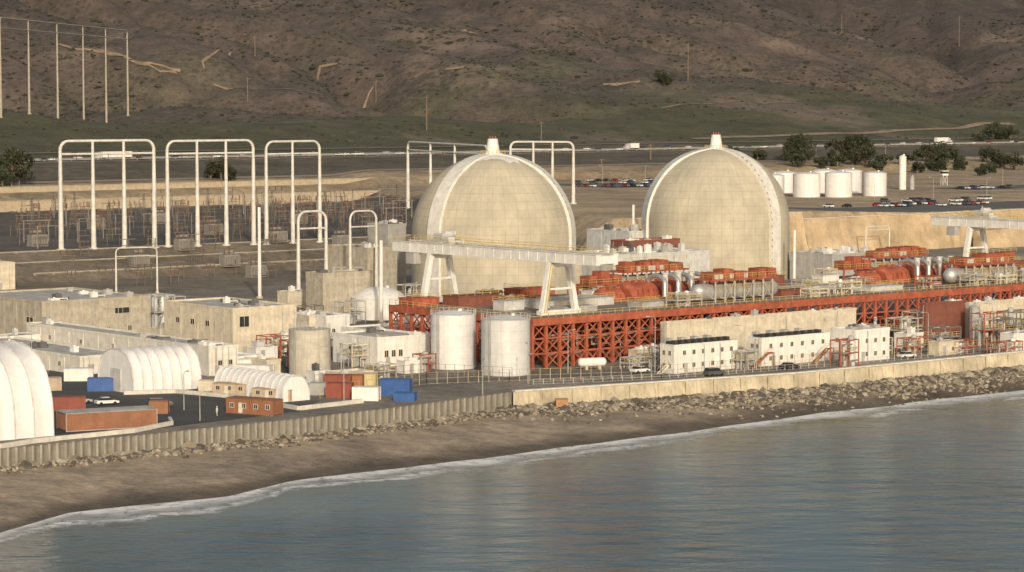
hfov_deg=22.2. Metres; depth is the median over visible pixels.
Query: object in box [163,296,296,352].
concrete building
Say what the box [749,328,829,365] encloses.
office building
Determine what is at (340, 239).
transformer
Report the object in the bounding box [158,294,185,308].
process skid
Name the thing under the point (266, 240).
lattice mast
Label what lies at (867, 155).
tree
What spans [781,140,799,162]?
tree
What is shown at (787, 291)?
equipment enclosure
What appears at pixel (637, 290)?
turbine casing
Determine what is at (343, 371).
pump house
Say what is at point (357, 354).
process skid
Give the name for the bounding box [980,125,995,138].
tree
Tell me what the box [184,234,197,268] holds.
lattice mast
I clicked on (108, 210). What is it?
lattice mast
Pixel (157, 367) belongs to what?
fabric shelter
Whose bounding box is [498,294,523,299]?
process skid
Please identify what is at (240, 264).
switchgear stand
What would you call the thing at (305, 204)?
fence
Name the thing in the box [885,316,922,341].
process skid
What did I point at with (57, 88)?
line tower
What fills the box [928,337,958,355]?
shed
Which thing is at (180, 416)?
yard pavement
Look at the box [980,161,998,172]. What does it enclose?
tree
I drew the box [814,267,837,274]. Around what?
process skid
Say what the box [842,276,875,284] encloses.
process skid
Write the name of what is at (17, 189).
retaining wall
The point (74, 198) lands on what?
lattice mast
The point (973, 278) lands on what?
process skid
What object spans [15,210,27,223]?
switchgear stand
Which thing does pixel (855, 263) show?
service gallery
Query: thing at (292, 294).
shed
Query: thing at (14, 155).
tree
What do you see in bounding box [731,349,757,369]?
process skid
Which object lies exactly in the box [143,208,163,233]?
switchgear stand
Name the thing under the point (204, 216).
switchgear stand
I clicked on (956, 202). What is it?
parked car
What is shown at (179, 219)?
switchgear stand
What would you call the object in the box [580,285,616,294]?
equipment enclosure
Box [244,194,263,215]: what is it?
switchgear stand
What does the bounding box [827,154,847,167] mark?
tree
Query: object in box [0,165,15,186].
tree
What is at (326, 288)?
concrete building
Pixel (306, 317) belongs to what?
shed
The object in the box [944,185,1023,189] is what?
parking lot
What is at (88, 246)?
switchgear stand
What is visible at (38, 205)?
switchgear stand
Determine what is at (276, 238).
switchgear stand
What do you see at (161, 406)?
shipping container
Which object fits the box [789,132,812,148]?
tree
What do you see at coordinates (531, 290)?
equipment enclosure
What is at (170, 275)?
switchgear stand
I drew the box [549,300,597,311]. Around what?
equipment enclosure
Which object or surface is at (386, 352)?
window
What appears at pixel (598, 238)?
auxiliary building
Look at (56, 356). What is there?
building
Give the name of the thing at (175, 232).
switchgear stand
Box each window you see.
[26,316,32,325]
[114,307,130,313]
[190,318,194,324]
[205,320,209,325]
[239,316,248,326]
[384,350,388,357]
[391,350,395,356]
[398,349,402,355]
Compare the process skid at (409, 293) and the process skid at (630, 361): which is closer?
the process skid at (630, 361)
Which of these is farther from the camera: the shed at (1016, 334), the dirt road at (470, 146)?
the dirt road at (470, 146)
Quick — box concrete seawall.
[512,350,1023,405]
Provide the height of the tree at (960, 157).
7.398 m
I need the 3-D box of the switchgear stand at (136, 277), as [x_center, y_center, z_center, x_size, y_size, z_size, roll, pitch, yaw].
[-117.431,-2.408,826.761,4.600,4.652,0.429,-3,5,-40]
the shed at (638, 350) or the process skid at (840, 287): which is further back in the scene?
the process skid at (840, 287)
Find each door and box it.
[110,367,120,391]
[224,385,227,393]
[238,402,241,412]
[410,363,413,373]
[772,355,775,365]
[861,352,864,361]
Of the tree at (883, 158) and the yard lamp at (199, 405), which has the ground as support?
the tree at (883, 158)
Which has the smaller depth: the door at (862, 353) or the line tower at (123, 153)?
the door at (862, 353)
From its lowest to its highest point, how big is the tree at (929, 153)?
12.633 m
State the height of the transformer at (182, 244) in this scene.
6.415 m
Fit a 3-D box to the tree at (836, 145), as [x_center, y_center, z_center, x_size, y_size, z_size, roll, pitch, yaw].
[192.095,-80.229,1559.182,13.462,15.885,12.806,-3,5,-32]
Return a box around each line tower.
[0,17,129,122]
[57,139,158,249]
[115,247,158,292]
[164,139,257,247]
[263,140,323,244]
[296,210,327,288]
[349,210,377,285]
[406,141,486,207]
[509,141,576,203]
[865,226,889,246]
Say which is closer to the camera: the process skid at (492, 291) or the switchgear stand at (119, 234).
the process skid at (492, 291)
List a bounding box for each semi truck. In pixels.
[94,151,131,159]
[623,143,638,148]
[934,137,951,142]
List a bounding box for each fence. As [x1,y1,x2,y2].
[221,201,392,207]
[314,363,511,381]
[320,338,994,397]
[533,347,1001,384]
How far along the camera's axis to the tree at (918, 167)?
1545.39 m
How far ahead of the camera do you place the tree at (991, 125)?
1963.79 m
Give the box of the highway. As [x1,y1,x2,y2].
[33,143,1004,160]
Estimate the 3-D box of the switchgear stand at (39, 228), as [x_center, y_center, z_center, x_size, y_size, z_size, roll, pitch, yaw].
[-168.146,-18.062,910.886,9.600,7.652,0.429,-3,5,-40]
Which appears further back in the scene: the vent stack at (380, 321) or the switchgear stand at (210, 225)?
the switchgear stand at (210, 225)
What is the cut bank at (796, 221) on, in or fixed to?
on the ground
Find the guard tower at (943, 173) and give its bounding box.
[940,171,947,184]
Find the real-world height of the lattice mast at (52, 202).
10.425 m
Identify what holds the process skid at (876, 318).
on the ground
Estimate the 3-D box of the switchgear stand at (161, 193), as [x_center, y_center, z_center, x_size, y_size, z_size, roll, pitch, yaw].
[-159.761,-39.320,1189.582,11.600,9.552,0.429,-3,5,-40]
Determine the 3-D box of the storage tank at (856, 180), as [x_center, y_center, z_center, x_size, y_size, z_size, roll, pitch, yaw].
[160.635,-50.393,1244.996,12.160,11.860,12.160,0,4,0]
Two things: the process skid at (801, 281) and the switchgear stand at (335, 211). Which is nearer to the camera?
the process skid at (801, 281)
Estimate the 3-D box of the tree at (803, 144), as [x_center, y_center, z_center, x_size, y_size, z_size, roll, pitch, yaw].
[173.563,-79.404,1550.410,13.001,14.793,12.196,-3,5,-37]
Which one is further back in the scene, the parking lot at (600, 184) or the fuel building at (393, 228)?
the parking lot at (600, 184)
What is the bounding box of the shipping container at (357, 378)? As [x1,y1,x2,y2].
[352,374,363,385]
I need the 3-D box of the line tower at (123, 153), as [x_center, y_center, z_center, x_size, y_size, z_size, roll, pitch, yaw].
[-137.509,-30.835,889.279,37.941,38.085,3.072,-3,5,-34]
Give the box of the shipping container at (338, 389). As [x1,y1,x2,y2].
[326,382,353,397]
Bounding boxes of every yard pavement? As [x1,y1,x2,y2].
[48,370,317,440]
[278,356,288,373]
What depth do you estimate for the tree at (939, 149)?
1609.42 m
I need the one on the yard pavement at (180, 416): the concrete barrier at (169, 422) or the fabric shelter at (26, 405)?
the concrete barrier at (169, 422)
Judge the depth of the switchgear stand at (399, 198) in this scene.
1177.63 m
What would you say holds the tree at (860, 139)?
on the ground
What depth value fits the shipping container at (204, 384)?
530.93 m
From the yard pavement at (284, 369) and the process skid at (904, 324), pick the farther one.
the process skid at (904, 324)
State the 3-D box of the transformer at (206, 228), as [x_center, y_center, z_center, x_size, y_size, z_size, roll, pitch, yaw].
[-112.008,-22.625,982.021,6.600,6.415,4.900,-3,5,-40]
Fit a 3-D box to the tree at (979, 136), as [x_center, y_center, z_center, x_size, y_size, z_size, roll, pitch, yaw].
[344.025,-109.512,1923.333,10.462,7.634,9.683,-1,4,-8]
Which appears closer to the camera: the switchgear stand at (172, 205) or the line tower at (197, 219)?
the line tower at (197, 219)
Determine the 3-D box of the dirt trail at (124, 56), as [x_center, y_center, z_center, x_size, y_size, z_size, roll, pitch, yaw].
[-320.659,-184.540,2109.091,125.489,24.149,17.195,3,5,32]
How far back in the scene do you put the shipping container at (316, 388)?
524.31 m
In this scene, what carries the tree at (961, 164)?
on the ground
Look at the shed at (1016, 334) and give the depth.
615.59 m
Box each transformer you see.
[26,227,48,246]
[86,212,105,228]
[129,248,149,266]
[150,209,164,223]
[174,232,194,250]
[204,217,223,234]
[219,247,240,266]
[244,258,267,277]
[269,224,287,242]
[290,208,307,223]
[332,228,351,243]
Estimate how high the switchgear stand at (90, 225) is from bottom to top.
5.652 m
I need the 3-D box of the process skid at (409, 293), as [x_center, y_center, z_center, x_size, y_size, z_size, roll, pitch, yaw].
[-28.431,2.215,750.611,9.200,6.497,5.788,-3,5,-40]
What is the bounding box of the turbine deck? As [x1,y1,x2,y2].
[389,275,1023,369]
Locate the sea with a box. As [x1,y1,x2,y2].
[0,390,1023,571]
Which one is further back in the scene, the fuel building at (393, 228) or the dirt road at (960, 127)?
the dirt road at (960, 127)
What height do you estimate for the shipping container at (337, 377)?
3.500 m
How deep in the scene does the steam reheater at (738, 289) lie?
624.08 m
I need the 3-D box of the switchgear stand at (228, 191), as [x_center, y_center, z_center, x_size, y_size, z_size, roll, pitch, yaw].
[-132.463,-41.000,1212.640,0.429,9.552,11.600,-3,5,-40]
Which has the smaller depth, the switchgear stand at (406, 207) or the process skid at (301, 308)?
the process skid at (301, 308)
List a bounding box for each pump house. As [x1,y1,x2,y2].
[238,351,261,357]
[243,355,280,372]
[325,368,373,373]
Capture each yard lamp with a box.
[183,370,188,409]
[199,391,208,420]
[319,346,328,381]
[482,359,485,394]
[920,312,928,346]
[984,302,992,340]
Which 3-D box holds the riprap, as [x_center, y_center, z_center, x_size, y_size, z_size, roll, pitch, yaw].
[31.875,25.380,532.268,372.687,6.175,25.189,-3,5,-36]
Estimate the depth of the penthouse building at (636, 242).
806.24 m
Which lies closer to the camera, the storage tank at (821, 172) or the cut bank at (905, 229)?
the cut bank at (905, 229)
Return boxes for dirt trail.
[58,43,179,71]
[134,61,176,73]
[201,50,230,67]
[213,84,373,107]
[305,63,336,79]
[602,81,639,85]
[662,100,792,107]
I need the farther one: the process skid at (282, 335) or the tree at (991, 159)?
the tree at (991, 159)
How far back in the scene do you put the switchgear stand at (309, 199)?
1169.23 m
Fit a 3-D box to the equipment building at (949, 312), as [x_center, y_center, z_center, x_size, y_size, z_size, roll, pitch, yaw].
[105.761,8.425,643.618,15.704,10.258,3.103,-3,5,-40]
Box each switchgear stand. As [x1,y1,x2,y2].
[9,221,18,235]
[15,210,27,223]
[17,223,41,245]
[22,215,48,241]
[24,201,40,215]
[35,220,64,248]
[53,195,66,218]
[54,222,67,237]
[59,249,75,266]
[65,203,88,224]
[65,270,75,284]
[69,219,78,230]
[70,201,88,219]
[77,216,90,241]
[78,213,103,238]
[78,230,90,246]
[79,241,90,254]
[88,218,101,232]
[97,210,110,229]
[97,265,112,282]
[106,229,121,245]
[115,209,129,235]
[134,271,144,285]
[136,263,151,280]
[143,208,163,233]
[146,238,156,251]
[150,189,170,209]
[168,262,185,278]
[168,269,179,283]
[171,200,189,218]
[172,215,186,229]
[173,226,187,238]
[177,207,191,232]
[194,247,205,260]
[200,220,219,240]
[202,233,217,248]
[203,211,215,223]
[204,263,214,277]
[220,187,232,207]
[231,224,241,239]
[235,258,249,275]
[241,192,262,213]
[243,200,259,222]
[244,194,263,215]
[248,212,263,232]
[266,264,276,278]
[269,186,282,206]
[269,233,277,246]
[274,197,290,214]
[296,196,316,218]
[299,195,310,209]
[300,197,312,209]
[301,259,314,276]
[304,212,322,227]
[313,212,327,232]
[317,192,331,213]
[326,207,345,225]
[334,189,353,209]
[353,204,369,222]
[363,192,384,213]
[365,197,373,209]
[379,184,397,204]
[380,203,397,220]
[384,203,407,226]
[385,194,400,210]
[392,196,411,218]
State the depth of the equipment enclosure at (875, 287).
658.67 m
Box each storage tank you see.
[288,322,330,376]
[351,285,406,319]
[430,308,475,369]
[481,312,529,375]
[771,170,796,192]
[771,172,783,192]
[793,171,819,196]
[811,168,836,192]
[825,170,851,196]
[837,168,861,192]
[863,170,886,195]
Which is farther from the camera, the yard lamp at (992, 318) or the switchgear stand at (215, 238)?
the switchgear stand at (215, 238)
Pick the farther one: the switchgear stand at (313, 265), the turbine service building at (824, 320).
the switchgear stand at (313, 265)
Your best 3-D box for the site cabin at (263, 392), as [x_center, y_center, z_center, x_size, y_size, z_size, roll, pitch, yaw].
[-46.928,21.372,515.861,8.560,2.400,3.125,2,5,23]
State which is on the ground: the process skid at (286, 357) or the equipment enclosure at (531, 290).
the process skid at (286, 357)
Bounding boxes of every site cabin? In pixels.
[212,381,246,395]
[226,396,282,415]
[251,387,292,401]
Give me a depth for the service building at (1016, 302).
652.47 m
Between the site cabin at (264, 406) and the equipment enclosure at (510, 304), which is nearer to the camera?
the site cabin at (264, 406)
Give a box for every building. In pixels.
[0,287,150,333]
[0,336,106,373]
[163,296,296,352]
[305,266,373,311]
[328,241,396,289]
[367,219,405,290]
[575,264,580,284]
[581,241,709,289]
[587,223,642,249]
[611,235,679,249]
[660,307,856,349]
[660,335,737,373]
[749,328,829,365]
[790,245,874,278]
[829,323,889,361]
[919,299,966,341]
[965,296,1023,337]
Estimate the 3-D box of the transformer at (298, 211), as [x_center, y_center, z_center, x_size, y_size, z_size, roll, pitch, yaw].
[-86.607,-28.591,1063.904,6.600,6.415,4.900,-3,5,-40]
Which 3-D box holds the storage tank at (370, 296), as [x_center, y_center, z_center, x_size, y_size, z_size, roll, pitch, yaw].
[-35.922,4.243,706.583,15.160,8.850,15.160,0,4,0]
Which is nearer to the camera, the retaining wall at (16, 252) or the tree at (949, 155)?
the retaining wall at (16, 252)
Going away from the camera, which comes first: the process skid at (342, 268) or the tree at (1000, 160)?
the process skid at (342, 268)
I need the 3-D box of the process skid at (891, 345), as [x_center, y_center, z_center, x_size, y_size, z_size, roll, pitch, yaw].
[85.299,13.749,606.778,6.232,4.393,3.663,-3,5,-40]
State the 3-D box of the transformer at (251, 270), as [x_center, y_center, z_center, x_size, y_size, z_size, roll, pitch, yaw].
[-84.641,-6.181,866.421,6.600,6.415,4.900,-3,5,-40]
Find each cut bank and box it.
[636,211,808,250]
[803,209,1023,250]
[973,228,1023,248]
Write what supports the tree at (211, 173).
on the ground
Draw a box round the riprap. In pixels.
[0,364,1023,473]
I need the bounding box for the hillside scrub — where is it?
[0,0,1023,152]
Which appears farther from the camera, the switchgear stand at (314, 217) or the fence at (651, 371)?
the switchgear stand at (314, 217)
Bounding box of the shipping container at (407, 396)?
[393,391,416,401]
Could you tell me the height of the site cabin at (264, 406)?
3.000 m
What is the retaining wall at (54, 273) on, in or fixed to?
on the ground
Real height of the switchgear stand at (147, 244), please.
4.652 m
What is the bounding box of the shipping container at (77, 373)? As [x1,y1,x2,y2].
[64,367,93,380]
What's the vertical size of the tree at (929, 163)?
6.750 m
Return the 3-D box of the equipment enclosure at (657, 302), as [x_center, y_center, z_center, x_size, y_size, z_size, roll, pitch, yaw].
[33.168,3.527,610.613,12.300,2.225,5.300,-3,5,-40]
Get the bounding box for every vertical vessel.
[899,154,905,189]
[910,175,913,189]
[968,303,979,339]
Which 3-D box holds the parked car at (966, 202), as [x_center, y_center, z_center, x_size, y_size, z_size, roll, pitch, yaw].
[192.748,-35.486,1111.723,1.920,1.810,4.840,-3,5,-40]
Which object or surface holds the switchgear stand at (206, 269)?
on the ground
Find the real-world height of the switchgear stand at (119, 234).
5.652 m
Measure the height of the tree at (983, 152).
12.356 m
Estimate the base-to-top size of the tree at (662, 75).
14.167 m
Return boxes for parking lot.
[559,182,650,186]
[788,201,1023,211]
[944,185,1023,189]
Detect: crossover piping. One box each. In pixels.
[646,270,707,296]
[898,256,953,278]
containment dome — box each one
[411,136,575,297]
[641,132,789,279]
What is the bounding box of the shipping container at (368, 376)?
[347,372,377,385]
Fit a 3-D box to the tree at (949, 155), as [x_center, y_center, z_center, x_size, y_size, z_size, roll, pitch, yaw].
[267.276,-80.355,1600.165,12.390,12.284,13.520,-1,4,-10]
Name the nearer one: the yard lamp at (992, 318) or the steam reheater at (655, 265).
the yard lamp at (992, 318)
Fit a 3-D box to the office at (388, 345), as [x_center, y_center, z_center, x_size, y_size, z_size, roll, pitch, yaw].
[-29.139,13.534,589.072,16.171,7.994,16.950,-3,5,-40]
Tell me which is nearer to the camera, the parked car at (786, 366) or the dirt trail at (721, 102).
the parked car at (786, 366)
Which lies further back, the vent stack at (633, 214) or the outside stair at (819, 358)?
the vent stack at (633, 214)
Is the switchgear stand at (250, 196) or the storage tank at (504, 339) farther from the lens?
the switchgear stand at (250, 196)
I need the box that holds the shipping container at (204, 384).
[198,379,213,391]
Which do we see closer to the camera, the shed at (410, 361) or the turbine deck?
the shed at (410, 361)
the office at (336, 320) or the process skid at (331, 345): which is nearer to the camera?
the process skid at (331, 345)
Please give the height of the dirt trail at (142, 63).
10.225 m
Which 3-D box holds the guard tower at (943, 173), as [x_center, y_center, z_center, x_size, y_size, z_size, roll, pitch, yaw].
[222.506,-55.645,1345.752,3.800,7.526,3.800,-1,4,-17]
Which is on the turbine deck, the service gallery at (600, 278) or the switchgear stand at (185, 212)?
the service gallery at (600, 278)
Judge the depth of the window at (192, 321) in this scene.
613.78 m
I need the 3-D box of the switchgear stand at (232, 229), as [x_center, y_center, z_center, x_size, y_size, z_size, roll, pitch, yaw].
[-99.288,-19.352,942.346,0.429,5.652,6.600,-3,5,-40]
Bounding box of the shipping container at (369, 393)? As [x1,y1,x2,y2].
[352,386,380,400]
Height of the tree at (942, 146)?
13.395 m
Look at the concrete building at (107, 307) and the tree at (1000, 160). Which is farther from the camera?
the tree at (1000, 160)
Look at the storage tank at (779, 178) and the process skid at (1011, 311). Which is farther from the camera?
the storage tank at (779, 178)
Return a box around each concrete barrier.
[0,417,172,447]
[124,389,363,409]
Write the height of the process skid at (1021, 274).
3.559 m
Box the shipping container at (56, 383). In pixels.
[48,376,61,390]
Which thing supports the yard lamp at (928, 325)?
on the ground
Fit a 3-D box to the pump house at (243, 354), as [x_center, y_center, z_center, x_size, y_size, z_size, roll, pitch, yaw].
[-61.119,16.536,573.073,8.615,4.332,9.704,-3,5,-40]
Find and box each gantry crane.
[391,228,618,316]
[930,206,1023,256]
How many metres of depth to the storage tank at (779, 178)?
1201.19 m
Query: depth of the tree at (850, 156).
1556.61 m
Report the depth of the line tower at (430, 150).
1151.28 m
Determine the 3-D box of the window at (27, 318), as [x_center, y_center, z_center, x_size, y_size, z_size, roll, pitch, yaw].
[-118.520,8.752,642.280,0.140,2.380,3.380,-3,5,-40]
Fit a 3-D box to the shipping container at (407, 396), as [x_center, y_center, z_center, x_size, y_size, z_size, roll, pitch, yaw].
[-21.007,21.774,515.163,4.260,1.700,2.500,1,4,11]
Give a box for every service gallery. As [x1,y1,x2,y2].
[575,270,625,294]
[834,256,874,279]
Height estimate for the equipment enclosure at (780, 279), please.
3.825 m
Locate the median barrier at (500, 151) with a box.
[35,141,1023,159]
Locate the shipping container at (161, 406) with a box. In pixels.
[149,399,169,413]
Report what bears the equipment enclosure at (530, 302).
on the turbine deck
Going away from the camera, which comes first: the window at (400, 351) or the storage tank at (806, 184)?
the window at (400, 351)
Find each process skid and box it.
[143,293,174,326]
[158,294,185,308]
[256,331,288,356]
[279,339,288,366]
[296,304,323,311]
[331,336,332,354]
[334,300,365,323]
[335,266,362,269]
[341,343,367,367]
[364,361,396,377]
[394,282,420,296]
[412,351,435,372]
[476,288,503,295]
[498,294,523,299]
[567,285,597,294]
[619,355,649,369]
[643,343,659,368]
[666,290,701,307]
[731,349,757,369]
[791,278,821,284]
[800,285,828,297]
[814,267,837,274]
[829,279,861,293]
[829,335,858,367]
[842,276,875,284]
[866,316,898,339]
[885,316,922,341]
[889,337,892,353]
[896,334,929,354]
[902,309,918,330]
[914,275,941,289]
[922,325,961,340]
[955,338,977,353]
[959,272,986,286]
[970,310,1003,346]
[985,272,1016,283]
[985,317,1021,343]
[987,338,1022,353]
[993,291,1012,298]
[996,307,1023,338]
[1012,268,1023,280]
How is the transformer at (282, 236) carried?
on the ground
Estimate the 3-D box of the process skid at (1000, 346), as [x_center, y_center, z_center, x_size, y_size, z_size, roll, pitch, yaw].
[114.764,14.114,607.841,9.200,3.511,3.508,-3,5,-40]
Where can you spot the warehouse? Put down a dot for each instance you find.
(214, 357)
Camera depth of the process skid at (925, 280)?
664.44 m
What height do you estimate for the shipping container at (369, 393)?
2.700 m
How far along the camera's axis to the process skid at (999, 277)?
682.93 m
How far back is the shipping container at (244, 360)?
565.92 m
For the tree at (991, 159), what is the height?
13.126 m
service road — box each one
[1,160,782,183]
[319,338,998,396]
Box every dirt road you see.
[0,137,1023,153]
[692,122,1014,138]
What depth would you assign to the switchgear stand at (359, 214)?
1072.17 m
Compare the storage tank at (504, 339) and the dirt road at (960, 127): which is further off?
the dirt road at (960, 127)
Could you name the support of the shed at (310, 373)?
on the ground
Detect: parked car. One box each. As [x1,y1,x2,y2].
[94,397,118,405]
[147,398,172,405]
[630,366,649,372]
[703,367,725,376]
[779,362,799,369]
[823,203,833,207]
[880,198,890,201]
[897,351,916,357]
[909,197,918,201]
[950,201,960,204]
[961,200,970,204]
[977,196,987,199]
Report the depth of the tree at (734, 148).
1577.38 m
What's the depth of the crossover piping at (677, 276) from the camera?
629.23 m
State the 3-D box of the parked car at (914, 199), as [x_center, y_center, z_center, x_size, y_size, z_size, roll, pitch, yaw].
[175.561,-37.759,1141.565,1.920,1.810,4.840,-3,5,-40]
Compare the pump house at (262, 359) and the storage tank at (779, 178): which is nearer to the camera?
the pump house at (262, 359)
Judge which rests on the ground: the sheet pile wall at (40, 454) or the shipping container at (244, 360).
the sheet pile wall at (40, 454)
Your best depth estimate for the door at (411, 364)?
565.72 m
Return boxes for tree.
[0,147,27,185]
[0,153,16,184]
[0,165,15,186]
[7,151,34,184]
[203,166,219,178]
[205,155,233,179]
[219,166,236,179]
[653,69,672,82]
[661,79,672,85]
[727,145,739,150]
[752,148,767,159]
[779,146,804,165]
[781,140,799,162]
[788,146,815,167]
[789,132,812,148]
[795,140,817,163]
[813,156,829,168]
[824,138,844,157]
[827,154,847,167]
[840,147,863,164]
[841,135,857,160]
[842,134,860,153]
[848,134,870,162]
[852,143,876,166]
[858,140,875,161]
[868,160,884,169]
[874,154,893,165]
[896,153,916,165]
[911,161,925,172]
[912,143,931,160]
[918,143,939,161]
[922,142,945,161]
[924,160,935,169]
[932,160,947,171]
[935,142,956,157]
[937,145,960,164]
[950,154,965,161]
[952,159,967,169]
[971,132,986,140]
[974,166,986,175]
[978,144,999,161]
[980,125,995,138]
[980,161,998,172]
[983,148,1003,162]
[985,122,1002,137]
[986,120,1006,136]
[993,151,1010,167]
[997,130,1008,139]
[1001,124,1019,138]
[1003,151,1023,169]
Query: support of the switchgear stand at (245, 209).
on the ground
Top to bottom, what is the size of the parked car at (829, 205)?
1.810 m
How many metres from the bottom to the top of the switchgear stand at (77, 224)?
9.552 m
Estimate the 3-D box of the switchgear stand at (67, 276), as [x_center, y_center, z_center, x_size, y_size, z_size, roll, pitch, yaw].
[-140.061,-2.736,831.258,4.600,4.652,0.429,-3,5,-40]
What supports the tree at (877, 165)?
on the ground
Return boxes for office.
[296,309,349,336]
[332,326,429,367]
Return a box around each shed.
[0,328,40,339]
[148,323,163,334]
[248,340,277,357]
[277,285,305,311]
[297,311,325,326]
[306,363,328,382]
[341,321,426,331]
[396,356,423,373]
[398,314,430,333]
[628,345,647,363]
[894,326,923,347]
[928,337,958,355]
[1000,328,1023,350]
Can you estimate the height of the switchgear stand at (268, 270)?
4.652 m
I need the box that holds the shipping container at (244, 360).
[238,358,251,363]
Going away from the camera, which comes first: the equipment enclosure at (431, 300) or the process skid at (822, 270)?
the equipment enclosure at (431, 300)
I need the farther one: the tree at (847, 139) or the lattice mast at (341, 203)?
the tree at (847, 139)
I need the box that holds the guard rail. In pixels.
[28,142,1023,161]
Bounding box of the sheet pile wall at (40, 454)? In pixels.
[0,391,511,465]
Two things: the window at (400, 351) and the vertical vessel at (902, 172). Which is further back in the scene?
the vertical vessel at (902, 172)
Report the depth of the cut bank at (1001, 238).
1037.23 m
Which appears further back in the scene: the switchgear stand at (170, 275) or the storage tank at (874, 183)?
the storage tank at (874, 183)
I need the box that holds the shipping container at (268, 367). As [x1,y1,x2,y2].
[234,363,273,371]
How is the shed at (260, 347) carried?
on the ground
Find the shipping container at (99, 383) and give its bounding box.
[87,377,112,390]
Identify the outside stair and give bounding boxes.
[657,360,668,373]
[751,347,774,367]
[811,343,833,362]
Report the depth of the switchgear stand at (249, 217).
993.15 m
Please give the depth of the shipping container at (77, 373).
550.20 m
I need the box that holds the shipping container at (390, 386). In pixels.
[380,378,411,395]
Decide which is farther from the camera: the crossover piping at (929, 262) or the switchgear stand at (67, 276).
the switchgear stand at (67, 276)
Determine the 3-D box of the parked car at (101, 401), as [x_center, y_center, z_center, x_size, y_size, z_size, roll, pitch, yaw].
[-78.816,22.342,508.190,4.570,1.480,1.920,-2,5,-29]
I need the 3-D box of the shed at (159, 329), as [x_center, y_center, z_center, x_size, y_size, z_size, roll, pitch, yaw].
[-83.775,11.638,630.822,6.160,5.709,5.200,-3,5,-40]
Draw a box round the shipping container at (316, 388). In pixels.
[309,382,326,394]
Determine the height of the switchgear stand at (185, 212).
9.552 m
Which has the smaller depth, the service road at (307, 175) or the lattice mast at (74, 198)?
the lattice mast at (74, 198)
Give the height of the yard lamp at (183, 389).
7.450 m
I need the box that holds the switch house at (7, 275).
[0,260,14,289]
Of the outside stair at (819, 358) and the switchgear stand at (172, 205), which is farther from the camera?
the switchgear stand at (172, 205)
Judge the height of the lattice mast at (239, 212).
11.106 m
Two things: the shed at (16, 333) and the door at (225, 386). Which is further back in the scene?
the shed at (16, 333)
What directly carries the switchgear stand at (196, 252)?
on the ground
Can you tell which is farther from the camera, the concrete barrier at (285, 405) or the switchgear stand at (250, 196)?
the switchgear stand at (250, 196)
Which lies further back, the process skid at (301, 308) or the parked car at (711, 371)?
the process skid at (301, 308)
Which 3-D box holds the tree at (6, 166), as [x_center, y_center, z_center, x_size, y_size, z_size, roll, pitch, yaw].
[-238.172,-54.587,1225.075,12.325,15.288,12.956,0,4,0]
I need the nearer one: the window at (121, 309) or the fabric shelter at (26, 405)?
the fabric shelter at (26, 405)
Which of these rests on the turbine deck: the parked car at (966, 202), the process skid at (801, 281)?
the process skid at (801, 281)
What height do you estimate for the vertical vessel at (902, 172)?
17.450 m
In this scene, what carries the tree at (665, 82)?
on the ground
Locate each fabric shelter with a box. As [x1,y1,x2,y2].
[0,340,54,440]
[98,343,201,391]
[214,365,309,401]
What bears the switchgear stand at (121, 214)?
on the ground
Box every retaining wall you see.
[0,177,376,192]
[0,190,378,211]
[0,234,410,253]
[15,248,323,263]
[33,259,323,275]
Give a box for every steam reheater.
[605,255,689,286]
[690,262,778,302]
[854,242,927,272]
[943,248,1018,284]
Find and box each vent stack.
[256,207,262,298]
[378,240,384,323]
[632,205,634,223]
[793,230,795,278]
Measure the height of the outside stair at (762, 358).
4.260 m
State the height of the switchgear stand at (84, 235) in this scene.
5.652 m
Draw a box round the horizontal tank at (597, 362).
[578,357,606,369]
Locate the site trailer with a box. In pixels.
[56,405,156,431]
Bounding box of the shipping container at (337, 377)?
[323,374,351,381]
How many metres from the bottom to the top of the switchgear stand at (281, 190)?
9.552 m
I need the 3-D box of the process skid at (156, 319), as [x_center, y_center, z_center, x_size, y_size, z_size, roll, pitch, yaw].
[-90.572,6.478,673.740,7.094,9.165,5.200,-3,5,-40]
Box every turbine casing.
[592,278,718,301]
[844,263,957,284]
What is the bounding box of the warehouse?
[26,316,237,375]
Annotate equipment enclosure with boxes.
[398,292,439,306]
[442,289,499,307]
[492,296,524,310]
[503,283,554,298]
[519,292,613,308]
[526,291,566,297]
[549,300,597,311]
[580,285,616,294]
[627,296,673,307]
[736,271,784,285]
[773,284,813,295]
[777,281,836,289]
[811,271,838,283]
[853,281,902,291]
[942,257,1023,266]
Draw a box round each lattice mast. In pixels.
[27,197,38,230]
[49,193,56,215]
[70,191,80,225]
[102,203,113,239]
[120,238,135,271]
[139,193,149,220]
[171,200,182,233]
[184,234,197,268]
[205,187,213,217]
[233,205,243,233]
[261,239,271,268]
[268,190,277,222]
[297,207,310,236]
[322,191,330,210]
[335,196,345,228]
[365,208,373,233]
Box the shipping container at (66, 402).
[53,395,85,410]
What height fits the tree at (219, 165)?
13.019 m
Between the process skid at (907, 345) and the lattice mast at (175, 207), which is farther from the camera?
the lattice mast at (175, 207)
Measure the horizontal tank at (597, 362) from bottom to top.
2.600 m
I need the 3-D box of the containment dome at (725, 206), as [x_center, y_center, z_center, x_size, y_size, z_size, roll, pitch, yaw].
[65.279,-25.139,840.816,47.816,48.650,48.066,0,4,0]
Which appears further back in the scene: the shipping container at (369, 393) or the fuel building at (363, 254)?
the fuel building at (363, 254)
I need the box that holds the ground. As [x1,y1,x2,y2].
[0,0,1023,532]

